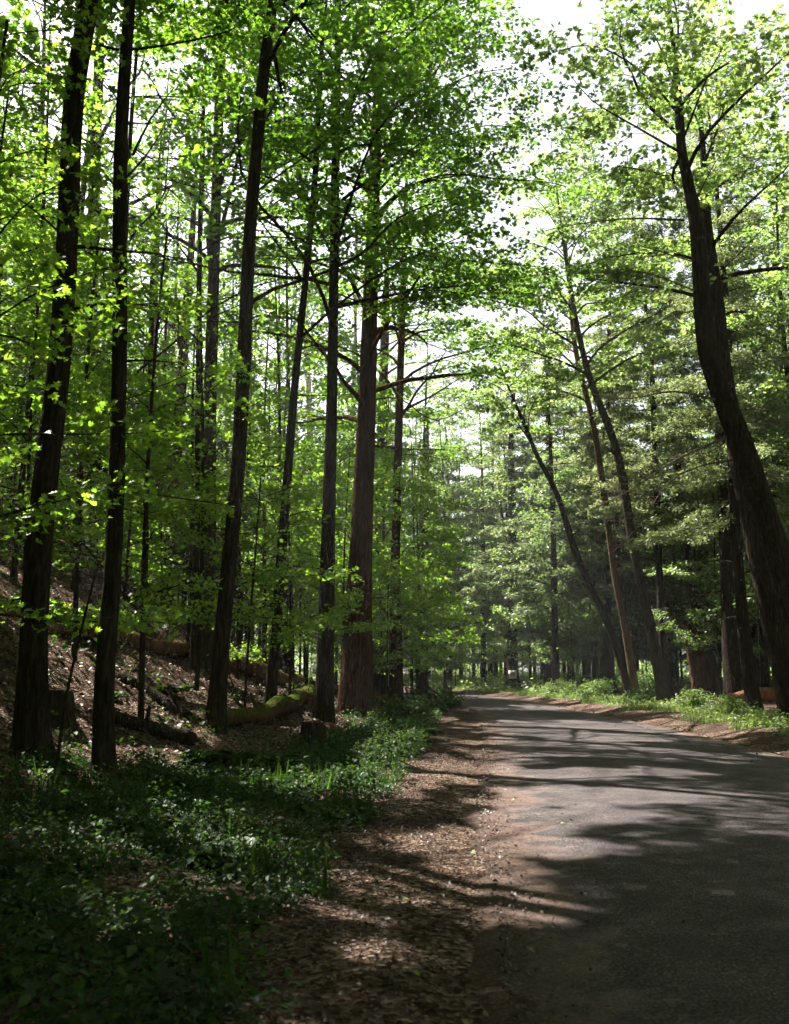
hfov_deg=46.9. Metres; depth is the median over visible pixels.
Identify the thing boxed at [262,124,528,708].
maple tree
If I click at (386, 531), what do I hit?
young maple
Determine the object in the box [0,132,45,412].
young maple
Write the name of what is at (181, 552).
young maple
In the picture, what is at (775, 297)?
maple tree
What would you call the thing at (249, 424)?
young maple
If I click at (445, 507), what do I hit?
maple tree
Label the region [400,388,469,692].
hemlock tree
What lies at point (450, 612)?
young maple
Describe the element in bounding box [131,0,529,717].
maple tree
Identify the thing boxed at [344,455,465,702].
young maple
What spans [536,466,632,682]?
young maple
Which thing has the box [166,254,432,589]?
young maple
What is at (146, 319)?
maple tree
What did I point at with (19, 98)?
young maple
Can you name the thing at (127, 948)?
undergrowth
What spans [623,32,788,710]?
hemlock tree
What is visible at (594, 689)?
roadside bush
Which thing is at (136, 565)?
young maple
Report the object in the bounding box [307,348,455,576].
forest tree
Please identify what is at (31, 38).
maple tree
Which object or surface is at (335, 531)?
young maple
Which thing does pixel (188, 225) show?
young maple
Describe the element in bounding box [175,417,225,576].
young maple
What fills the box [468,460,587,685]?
young maple
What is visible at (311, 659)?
young maple
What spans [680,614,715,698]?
tree snag
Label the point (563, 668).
hemlock tree
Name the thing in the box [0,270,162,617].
young maple
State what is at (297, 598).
young maple
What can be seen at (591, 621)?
young maple
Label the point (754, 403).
maple tree
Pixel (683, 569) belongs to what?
young maple
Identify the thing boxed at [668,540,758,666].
young maple
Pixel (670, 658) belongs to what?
young maple
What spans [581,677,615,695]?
roadside bush
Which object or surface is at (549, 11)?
sky
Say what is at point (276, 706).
fallen log
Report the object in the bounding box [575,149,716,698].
hemlock tree
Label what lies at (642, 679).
roadside bush
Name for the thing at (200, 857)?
fern
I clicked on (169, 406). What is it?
young maple
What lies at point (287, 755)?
fern
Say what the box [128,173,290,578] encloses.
maple tree
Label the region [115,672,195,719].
fallen log
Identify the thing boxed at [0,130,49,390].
young maple
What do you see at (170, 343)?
maple tree
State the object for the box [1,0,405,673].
maple tree
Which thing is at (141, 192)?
young maple
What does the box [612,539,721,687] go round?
young maple
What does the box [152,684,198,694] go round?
fern
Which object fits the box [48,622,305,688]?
fallen log
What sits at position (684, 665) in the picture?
young maple
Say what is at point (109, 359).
young maple
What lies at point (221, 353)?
maple tree
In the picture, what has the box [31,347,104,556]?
young maple
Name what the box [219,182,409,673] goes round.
maple tree
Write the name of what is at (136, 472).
young maple
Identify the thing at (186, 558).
young maple
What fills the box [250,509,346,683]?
young maple
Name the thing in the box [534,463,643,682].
young maple
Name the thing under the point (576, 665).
hemlock tree
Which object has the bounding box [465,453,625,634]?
young maple
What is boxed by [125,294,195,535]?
young maple
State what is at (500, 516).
hemlock tree
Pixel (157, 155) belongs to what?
maple tree
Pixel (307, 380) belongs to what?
maple tree
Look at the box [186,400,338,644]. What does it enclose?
young maple
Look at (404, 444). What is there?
forest tree
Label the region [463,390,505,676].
forest tree
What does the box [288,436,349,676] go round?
young maple
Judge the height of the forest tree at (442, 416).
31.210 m
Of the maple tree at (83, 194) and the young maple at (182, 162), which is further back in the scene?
the maple tree at (83, 194)
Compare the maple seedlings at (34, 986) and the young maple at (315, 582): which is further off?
the young maple at (315, 582)
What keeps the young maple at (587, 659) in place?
on the forest ground at (458, 728)
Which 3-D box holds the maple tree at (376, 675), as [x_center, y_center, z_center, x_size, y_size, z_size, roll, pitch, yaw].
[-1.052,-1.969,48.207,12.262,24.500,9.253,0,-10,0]
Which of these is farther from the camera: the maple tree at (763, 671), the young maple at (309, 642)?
the maple tree at (763, 671)
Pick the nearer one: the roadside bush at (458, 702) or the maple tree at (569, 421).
the roadside bush at (458, 702)
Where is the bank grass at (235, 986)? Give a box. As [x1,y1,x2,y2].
[0,712,434,1015]
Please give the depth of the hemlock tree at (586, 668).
70.90 m
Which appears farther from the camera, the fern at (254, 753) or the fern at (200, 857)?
the fern at (254, 753)
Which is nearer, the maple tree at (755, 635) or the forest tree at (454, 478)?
the maple tree at (755, 635)
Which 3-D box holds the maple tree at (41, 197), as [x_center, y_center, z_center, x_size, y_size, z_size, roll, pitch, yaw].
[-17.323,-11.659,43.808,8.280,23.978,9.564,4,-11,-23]
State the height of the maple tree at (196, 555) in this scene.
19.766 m
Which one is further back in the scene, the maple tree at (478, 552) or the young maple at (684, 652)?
the maple tree at (478, 552)
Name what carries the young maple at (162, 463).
on the forest ground at (458, 728)
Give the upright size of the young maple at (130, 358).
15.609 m
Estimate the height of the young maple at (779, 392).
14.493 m
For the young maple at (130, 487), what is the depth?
39.58 m
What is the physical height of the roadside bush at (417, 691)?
1.310 m
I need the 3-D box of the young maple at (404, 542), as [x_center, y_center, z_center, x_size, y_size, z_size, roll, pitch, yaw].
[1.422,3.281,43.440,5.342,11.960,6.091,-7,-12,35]
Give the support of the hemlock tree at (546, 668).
on the forest ground at (458, 728)
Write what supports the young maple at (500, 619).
on the forest ground at (458, 728)
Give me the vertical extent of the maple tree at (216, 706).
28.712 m
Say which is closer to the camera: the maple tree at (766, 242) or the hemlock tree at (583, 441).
the maple tree at (766, 242)
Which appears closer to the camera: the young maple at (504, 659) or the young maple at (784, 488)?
the young maple at (784, 488)
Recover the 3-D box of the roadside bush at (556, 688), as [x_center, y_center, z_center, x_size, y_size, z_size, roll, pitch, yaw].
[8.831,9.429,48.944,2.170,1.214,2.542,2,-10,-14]
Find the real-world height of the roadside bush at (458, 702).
1.109 m
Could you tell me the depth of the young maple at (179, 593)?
62.20 m
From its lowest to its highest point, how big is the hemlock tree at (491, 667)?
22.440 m
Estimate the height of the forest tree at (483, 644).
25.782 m
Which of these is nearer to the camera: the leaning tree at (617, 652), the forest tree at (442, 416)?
the leaning tree at (617, 652)
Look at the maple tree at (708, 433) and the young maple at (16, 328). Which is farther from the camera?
the maple tree at (708, 433)
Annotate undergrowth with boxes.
[0,701,443,1023]
[70,531,773,693]
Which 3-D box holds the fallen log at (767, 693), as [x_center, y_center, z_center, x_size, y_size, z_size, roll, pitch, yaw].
[12.916,6.556,32.528,2.455,0.645,0.904,-2,-10,9]
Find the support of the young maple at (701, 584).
on the forest ground at (458, 728)
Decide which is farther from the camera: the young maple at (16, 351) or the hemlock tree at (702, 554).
the hemlock tree at (702, 554)
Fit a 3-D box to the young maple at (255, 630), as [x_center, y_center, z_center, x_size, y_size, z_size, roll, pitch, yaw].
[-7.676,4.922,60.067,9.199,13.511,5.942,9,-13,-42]
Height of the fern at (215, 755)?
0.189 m
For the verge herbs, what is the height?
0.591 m
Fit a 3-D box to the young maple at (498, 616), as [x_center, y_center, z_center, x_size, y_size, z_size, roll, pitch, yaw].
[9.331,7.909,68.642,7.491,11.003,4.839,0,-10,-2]
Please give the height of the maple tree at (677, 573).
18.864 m
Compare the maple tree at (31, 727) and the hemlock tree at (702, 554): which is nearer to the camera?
the maple tree at (31, 727)
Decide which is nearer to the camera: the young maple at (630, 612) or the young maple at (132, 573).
the young maple at (132, 573)
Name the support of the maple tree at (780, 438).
on the forest ground at (458, 728)
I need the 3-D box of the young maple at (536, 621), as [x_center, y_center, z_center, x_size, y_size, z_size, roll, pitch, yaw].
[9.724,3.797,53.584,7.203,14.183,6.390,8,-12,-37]
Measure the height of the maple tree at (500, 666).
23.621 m
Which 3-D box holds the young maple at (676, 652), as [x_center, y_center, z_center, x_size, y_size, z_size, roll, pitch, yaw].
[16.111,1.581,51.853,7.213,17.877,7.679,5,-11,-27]
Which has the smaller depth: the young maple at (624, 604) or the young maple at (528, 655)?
the young maple at (624, 604)
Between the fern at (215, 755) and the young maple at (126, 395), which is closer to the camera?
the fern at (215, 755)
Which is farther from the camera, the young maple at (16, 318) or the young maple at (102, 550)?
the young maple at (16, 318)
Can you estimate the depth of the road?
6.93 m
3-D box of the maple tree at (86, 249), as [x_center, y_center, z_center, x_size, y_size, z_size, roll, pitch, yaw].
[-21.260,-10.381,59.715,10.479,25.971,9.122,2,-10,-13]
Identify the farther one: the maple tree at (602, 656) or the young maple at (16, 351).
the maple tree at (602, 656)
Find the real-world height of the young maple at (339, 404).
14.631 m
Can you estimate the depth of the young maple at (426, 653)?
30.94 m
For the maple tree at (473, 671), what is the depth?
93.13 m
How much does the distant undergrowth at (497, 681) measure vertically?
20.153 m
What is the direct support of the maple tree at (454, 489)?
on the forest ground at (458, 728)
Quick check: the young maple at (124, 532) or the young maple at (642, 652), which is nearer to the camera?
the young maple at (124, 532)
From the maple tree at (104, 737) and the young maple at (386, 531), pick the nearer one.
the maple tree at (104, 737)
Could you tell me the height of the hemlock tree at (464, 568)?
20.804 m
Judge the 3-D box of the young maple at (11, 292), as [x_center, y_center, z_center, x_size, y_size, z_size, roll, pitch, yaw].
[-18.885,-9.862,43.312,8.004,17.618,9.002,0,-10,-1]
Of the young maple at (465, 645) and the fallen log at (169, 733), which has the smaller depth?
the fallen log at (169, 733)
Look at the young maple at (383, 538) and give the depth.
41.33 m
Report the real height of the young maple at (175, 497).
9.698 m
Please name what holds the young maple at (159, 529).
on the forest ground at (458, 728)
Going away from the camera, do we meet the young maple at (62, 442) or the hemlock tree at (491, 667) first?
the young maple at (62, 442)
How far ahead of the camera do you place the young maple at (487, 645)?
85.71 m
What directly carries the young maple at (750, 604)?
on the forest ground at (458, 728)
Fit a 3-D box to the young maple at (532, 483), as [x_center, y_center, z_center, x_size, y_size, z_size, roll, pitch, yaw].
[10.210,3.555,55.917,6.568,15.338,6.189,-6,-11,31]
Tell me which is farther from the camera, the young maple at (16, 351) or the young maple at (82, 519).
the young maple at (16, 351)
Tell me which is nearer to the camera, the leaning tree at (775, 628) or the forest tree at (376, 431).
the leaning tree at (775, 628)
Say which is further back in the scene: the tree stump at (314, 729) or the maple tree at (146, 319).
the maple tree at (146, 319)
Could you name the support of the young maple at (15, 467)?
on the forest ground at (458, 728)
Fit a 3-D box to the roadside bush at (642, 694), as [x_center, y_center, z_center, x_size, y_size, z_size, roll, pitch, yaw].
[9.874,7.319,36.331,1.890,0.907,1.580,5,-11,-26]
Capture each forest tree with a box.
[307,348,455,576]
[315,383,411,548]
[346,380,477,681]
[351,305,496,686]
[373,371,413,645]
[405,404,502,686]
[421,386,500,678]
[428,378,499,682]
[429,370,531,685]
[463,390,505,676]
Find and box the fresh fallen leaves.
[58,771,595,1016]
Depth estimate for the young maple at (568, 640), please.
68.70 m
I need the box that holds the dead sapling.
[52,564,98,784]
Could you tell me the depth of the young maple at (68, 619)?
10.50 m
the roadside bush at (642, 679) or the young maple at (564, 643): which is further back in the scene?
the young maple at (564, 643)
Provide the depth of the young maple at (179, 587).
64.26 m
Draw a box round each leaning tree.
[425,90,753,703]
[437,322,633,699]
[472,147,692,692]
[508,0,788,627]
[551,0,788,719]
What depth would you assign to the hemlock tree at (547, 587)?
50.54 m
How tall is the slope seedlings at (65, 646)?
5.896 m
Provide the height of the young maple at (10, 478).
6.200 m
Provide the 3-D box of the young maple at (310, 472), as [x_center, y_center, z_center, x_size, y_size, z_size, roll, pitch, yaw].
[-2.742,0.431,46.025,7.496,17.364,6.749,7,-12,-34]
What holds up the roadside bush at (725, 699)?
on the forest ground at (458, 728)
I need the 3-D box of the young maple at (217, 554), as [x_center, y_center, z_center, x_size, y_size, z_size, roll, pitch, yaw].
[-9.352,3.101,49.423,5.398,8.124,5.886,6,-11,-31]
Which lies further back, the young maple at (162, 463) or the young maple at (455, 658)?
the young maple at (455, 658)
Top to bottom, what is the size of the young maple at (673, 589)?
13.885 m
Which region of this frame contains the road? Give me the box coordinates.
[404,691,788,1023]
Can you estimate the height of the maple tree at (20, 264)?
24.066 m
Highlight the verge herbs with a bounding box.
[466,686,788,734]
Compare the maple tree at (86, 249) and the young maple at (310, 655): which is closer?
the maple tree at (86, 249)
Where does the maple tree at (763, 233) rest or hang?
on the forest ground at (458, 728)
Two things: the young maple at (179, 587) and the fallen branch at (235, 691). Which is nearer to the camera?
the fallen branch at (235, 691)
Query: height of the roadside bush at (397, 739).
0.657 m
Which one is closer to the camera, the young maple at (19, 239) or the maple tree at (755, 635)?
the young maple at (19, 239)
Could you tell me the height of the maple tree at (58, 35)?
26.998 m
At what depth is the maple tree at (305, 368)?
53.20 m
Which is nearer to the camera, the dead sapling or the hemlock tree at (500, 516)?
the dead sapling
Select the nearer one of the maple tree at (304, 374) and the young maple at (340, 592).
the young maple at (340, 592)
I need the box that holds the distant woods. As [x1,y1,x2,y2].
[174,533,770,674]
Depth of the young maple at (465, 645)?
84.57 m
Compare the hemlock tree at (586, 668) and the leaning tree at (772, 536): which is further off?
the hemlock tree at (586, 668)
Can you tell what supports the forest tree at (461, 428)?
on the forest ground at (458, 728)
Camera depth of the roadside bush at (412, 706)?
26.21 m
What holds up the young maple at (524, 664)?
on the forest ground at (458, 728)
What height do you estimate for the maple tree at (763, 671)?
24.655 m
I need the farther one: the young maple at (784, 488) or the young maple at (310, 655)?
the young maple at (310, 655)
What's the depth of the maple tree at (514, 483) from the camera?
60.93 m
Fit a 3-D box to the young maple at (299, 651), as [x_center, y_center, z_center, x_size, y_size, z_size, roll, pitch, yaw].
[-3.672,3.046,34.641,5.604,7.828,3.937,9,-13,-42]
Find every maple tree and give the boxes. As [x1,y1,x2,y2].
[0,0,86,277]
[0,0,154,59]
[0,0,231,763]
[0,0,294,587]
[0,1,147,516]
[0,42,279,630]
[0,43,106,501]
[0,52,35,84]
[0,66,178,590]
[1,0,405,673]
[1,18,209,542]
[2,119,102,383]
[8,185,137,490]
[20,0,346,670]
[34,0,310,783]
[79,96,322,605]
[80,62,229,578]
[84,165,261,585]
[106,288,221,463]
[108,0,513,734]
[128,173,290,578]
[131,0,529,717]
[134,0,533,722]
[175,297,274,489]
[194,240,375,606]
[203,288,316,639]
[206,0,620,718]
[216,250,394,671]
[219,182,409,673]
[261,258,483,692]
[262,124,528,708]
[302,251,318,674]
[338,211,361,674]
[405,441,468,587]
[431,345,565,657]
[443,413,534,677]
[450,479,484,677]
[460,497,480,675]
[462,490,503,676]
[470,359,595,682]
[487,436,563,680]
[489,341,592,681]
[519,380,620,679]
[529,325,676,689]
[557,433,601,678]
[630,425,698,682]
[642,315,780,581]
[645,124,788,529]
[660,252,788,686]
[663,163,788,535]
[672,327,788,567]
[673,295,776,686]
[688,346,751,438]
[734,201,788,541]
[735,237,788,516]
[740,128,788,470]
[760,183,788,377]
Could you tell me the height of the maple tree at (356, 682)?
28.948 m
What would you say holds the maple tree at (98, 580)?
on the forest ground at (458, 728)
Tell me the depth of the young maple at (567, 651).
51.07 m
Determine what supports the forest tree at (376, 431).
on the forest ground at (458, 728)
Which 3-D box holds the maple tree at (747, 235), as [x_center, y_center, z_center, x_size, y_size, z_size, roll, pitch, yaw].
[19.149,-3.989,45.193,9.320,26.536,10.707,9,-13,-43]
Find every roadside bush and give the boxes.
[326,722,387,743]
[363,718,431,756]
[368,687,448,720]
[395,681,454,712]
[426,685,481,708]
[534,676,578,693]
[559,678,607,696]
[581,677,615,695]
[615,671,654,696]
[625,684,662,703]
[672,685,719,708]
[701,691,758,714]
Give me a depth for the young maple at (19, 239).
22.09 m
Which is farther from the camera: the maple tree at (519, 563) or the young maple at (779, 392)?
the maple tree at (519, 563)
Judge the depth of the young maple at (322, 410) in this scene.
51.77 m
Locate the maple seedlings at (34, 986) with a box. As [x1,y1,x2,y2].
[0,721,433,1023]
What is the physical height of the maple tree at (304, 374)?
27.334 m
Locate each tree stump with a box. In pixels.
[49,690,76,729]
[299,721,326,746]
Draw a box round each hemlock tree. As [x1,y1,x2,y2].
[373,398,414,684]
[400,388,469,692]
[431,460,474,683]
[452,309,547,688]
[454,470,503,678]
[471,418,527,674]
[475,548,501,678]
[477,290,614,693]
[491,318,598,684]
[503,506,537,677]
[535,230,663,692]
[543,446,566,677]
[562,370,591,684]
[574,311,679,694]
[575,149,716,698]
[575,656,578,675]
[614,216,722,695]
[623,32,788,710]
[641,82,788,705]
[670,354,756,647]
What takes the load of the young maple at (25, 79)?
on the forest ground at (458, 728)
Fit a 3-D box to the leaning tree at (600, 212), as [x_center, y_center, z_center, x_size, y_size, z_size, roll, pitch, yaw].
[8.856,-4.882,39.054,12.549,26.511,11.986,-5,-11,29]
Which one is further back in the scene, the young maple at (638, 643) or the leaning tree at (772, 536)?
the young maple at (638, 643)
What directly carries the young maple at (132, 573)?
on the forest ground at (458, 728)
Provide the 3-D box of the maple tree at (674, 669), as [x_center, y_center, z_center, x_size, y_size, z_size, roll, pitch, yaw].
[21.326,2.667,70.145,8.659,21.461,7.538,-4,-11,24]
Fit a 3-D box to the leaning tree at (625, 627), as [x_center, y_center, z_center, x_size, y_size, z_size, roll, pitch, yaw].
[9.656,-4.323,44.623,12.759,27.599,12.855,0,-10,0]
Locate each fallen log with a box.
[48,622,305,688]
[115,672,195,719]
[115,705,197,745]
[227,678,314,726]
[722,687,775,703]
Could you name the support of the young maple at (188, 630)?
on the forest ground at (458, 728)
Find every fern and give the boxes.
[115,691,128,698]
[146,779,192,788]
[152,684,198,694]
[179,749,236,761]
[185,836,268,865]
[214,749,268,761]
[238,753,306,766]
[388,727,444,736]
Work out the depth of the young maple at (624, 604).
58.31 m
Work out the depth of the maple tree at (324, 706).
23.78 m
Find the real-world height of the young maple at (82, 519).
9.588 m
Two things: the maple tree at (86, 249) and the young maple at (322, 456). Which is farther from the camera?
the maple tree at (86, 249)
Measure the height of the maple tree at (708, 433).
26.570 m
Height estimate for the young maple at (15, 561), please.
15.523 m
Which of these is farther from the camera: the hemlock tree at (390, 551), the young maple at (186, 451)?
the hemlock tree at (390, 551)
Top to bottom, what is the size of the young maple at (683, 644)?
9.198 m
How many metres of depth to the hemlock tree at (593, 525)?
48.82 m
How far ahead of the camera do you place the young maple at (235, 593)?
35.51 m
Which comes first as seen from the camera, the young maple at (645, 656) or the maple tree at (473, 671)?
the young maple at (645, 656)
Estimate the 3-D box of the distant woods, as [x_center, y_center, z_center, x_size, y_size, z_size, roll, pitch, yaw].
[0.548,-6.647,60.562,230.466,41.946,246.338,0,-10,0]
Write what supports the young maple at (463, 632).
on the forest ground at (458, 728)
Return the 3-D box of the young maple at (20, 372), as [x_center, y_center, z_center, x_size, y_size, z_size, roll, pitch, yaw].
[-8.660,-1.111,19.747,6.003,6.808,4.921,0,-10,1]
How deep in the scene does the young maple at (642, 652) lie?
59.62 m
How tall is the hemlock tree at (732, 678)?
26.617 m
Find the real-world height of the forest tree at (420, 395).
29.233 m
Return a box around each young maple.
[0,0,101,436]
[0,0,137,583]
[0,0,214,641]
[0,0,297,482]
[0,28,127,527]
[0,51,91,385]
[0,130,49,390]
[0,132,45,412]
[0,201,200,659]
[0,207,49,374]
[0,225,83,359]
[0,229,103,477]
[0,231,74,437]
[0,262,79,499]
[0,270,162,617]
[0,295,144,516]
[0,326,174,582]
[0,336,105,539]
[0,352,127,484]
[0,361,86,525]
[0,377,105,530]
[1,184,272,717]
[1,210,26,362]
[8,288,366,689]
[18,179,226,461]
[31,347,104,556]
[39,185,151,520]
[51,334,255,623]
[58,450,166,578]
[71,371,162,539]
[74,341,142,516]
[74,342,157,498]
[91,264,285,642]
[93,431,276,588]
[102,182,247,590]
[104,282,194,572]
[104,337,171,405]
[104,381,171,574]
[104,471,186,549]
[104,473,188,603]
[122,437,221,607]
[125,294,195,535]
[126,396,216,562]
[127,314,218,535]
[131,454,220,605]
[132,482,193,599]
[151,249,323,680]
[154,548,184,602]
[156,377,224,605]
[156,468,371,706]
[162,373,276,603]
[164,252,346,644]
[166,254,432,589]
[174,563,188,596]
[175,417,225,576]
[176,347,273,543]
[176,412,252,579]
[180,360,300,622]
[181,310,357,663]
[181,381,314,643]
[181,431,403,694]
[185,309,302,648]
[185,495,256,606]
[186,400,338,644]
[199,253,344,579]
[199,448,273,638]
[218,359,341,661]
[230,500,379,674]
[232,550,339,689]
[235,606,298,635]
[243,465,343,676]
[243,516,303,645]
[250,388,391,684]
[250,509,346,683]
[256,632,314,667]
[268,360,411,614]
[275,379,389,621]
[287,445,415,648]
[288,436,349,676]
[292,551,388,672]
[294,269,452,605]
[294,380,448,703]
[294,390,408,632]
[294,445,406,620]
[295,461,373,613]
[296,549,404,654]
[297,638,315,675]
[309,547,428,705]
[313,547,422,673]
[336,562,465,711]
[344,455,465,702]
[347,438,480,688]
[374,422,483,694]
[378,467,468,692]
[436,580,487,674]
[438,599,486,686]
[450,611,503,681]
[451,556,538,658]
[454,610,501,679]
[460,610,528,662]
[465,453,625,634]
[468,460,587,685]
[474,554,566,651]
[480,555,573,687]
[482,598,550,668]
[491,462,610,630]
[491,634,561,677]
[514,448,612,640]
[517,492,598,665]
[518,588,604,684]
[518,628,582,667]
[518,632,539,678]
[520,546,597,681]
[533,580,641,684]
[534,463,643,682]
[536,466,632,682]
[539,482,635,679]
[542,553,674,660]
[558,434,713,639]
[560,632,602,680]
[569,510,673,632]
[571,519,667,671]
[591,491,684,671]
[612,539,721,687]
[614,444,719,689]
[614,512,690,658]
[619,567,674,683]
[623,393,720,691]
[640,453,753,636]
[646,484,720,639]
[651,475,763,696]
[663,433,757,630]
[667,538,759,681]
[667,608,718,663]
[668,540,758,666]
[672,562,722,669]
[700,435,788,702]
[733,256,788,608]
[749,368,787,621]
[750,284,788,413]
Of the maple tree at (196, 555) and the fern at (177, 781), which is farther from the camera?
the maple tree at (196, 555)
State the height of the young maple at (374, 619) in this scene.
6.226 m
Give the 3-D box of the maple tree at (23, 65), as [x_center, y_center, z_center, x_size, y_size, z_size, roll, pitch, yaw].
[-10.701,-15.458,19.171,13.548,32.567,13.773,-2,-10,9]
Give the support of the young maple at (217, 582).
on the forest ground at (458, 728)
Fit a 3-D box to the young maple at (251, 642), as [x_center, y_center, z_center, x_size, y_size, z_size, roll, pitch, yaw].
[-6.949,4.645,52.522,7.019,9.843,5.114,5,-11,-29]
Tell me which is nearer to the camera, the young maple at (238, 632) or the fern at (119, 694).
the fern at (119, 694)
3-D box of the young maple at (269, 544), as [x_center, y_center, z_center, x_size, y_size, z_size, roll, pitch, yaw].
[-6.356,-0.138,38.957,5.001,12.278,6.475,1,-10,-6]
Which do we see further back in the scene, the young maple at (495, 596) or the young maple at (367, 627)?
the young maple at (495, 596)
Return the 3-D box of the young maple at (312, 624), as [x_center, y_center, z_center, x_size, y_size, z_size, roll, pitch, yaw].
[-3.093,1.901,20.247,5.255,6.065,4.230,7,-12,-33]
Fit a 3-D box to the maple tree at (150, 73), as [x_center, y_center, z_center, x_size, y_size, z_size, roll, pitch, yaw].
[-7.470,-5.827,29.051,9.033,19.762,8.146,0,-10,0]
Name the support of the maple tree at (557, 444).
on the forest ground at (458, 728)
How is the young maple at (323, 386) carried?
on the forest ground at (458, 728)
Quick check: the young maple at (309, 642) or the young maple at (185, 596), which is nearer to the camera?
the young maple at (309, 642)
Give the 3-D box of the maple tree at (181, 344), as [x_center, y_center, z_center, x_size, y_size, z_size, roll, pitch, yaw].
[-9.240,-7.784,39.007,11.792,24.024,11.626,0,-10,0]
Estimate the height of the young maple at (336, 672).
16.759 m
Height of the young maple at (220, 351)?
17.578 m
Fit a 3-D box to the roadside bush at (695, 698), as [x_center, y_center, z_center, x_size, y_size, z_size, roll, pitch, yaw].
[10.416,6.478,31.436,1.718,0.961,2.012,-3,-10,14]
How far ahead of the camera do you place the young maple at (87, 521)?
24.44 m
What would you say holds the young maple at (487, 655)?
on the forest ground at (458, 728)
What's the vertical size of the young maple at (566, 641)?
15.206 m
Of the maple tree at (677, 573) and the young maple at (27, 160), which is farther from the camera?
the maple tree at (677, 573)
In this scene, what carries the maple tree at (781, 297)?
on the forest ground at (458, 728)
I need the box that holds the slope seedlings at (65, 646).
[0,541,380,801]
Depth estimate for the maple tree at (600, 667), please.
81.45 m
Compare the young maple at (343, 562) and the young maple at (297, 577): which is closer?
the young maple at (297, 577)
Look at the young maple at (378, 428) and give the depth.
39.05 m
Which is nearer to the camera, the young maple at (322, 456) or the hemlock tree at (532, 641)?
the young maple at (322, 456)
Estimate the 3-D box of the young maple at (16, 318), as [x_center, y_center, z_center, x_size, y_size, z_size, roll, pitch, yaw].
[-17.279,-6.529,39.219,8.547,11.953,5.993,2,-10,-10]
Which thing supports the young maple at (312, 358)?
on the forest ground at (458, 728)
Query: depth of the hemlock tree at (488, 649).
95.95 m
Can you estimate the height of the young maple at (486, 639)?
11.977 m
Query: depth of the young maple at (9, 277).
45.04 m
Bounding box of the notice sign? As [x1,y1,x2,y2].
[509,670,516,678]
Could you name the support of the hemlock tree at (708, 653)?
on the forest ground at (458, 728)
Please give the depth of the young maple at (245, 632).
53.16 m
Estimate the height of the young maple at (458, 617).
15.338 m
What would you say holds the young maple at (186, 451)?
on the forest ground at (458, 728)
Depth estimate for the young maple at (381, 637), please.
35.81 m
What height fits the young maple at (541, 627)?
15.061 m
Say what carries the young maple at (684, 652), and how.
on the forest ground at (458, 728)
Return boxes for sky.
[0,0,788,669]
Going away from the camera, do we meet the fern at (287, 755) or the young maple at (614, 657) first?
the fern at (287, 755)
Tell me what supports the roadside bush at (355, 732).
on the forest ground at (458, 728)
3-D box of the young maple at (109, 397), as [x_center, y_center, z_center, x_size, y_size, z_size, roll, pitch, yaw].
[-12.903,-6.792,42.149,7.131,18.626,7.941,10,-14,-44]
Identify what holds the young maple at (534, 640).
on the forest ground at (458, 728)
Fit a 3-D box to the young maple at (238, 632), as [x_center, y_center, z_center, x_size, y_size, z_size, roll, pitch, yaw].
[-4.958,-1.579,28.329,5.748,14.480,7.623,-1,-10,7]
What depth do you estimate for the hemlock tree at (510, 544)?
60.79 m
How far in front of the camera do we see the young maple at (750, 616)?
37.43 m
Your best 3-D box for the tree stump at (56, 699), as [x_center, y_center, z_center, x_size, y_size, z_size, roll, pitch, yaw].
[-5.005,2.923,13.464,0.591,0.575,0.576,0,-10,0]
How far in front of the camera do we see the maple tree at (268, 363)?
69.47 m
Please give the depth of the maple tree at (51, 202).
27.54 m
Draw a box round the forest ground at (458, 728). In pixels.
[0,496,788,1023]
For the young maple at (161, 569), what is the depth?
32.41 m
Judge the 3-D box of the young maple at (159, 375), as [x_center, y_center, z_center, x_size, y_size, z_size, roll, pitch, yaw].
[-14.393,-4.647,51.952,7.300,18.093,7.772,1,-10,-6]
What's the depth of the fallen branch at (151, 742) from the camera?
12.52 m
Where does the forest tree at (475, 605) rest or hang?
on the forest ground at (458, 728)
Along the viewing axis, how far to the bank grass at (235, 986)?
8.49 m
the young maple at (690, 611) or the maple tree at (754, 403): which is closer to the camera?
the young maple at (690, 611)
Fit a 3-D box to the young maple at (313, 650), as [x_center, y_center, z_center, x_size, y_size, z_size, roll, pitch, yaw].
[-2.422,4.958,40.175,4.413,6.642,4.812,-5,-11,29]
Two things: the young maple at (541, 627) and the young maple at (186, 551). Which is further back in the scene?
the young maple at (541, 627)
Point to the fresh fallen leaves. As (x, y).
(404, 898)
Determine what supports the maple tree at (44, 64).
on the forest ground at (458, 728)
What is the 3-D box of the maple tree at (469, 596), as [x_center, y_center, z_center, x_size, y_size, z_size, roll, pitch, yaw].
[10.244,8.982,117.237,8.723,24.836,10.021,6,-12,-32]
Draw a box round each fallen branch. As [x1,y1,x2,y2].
[143,728,161,760]
[229,675,239,699]
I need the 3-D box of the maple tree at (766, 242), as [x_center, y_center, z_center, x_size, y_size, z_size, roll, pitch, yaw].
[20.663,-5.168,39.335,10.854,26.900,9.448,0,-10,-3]
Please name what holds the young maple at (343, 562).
on the forest ground at (458, 728)
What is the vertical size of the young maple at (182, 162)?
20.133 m

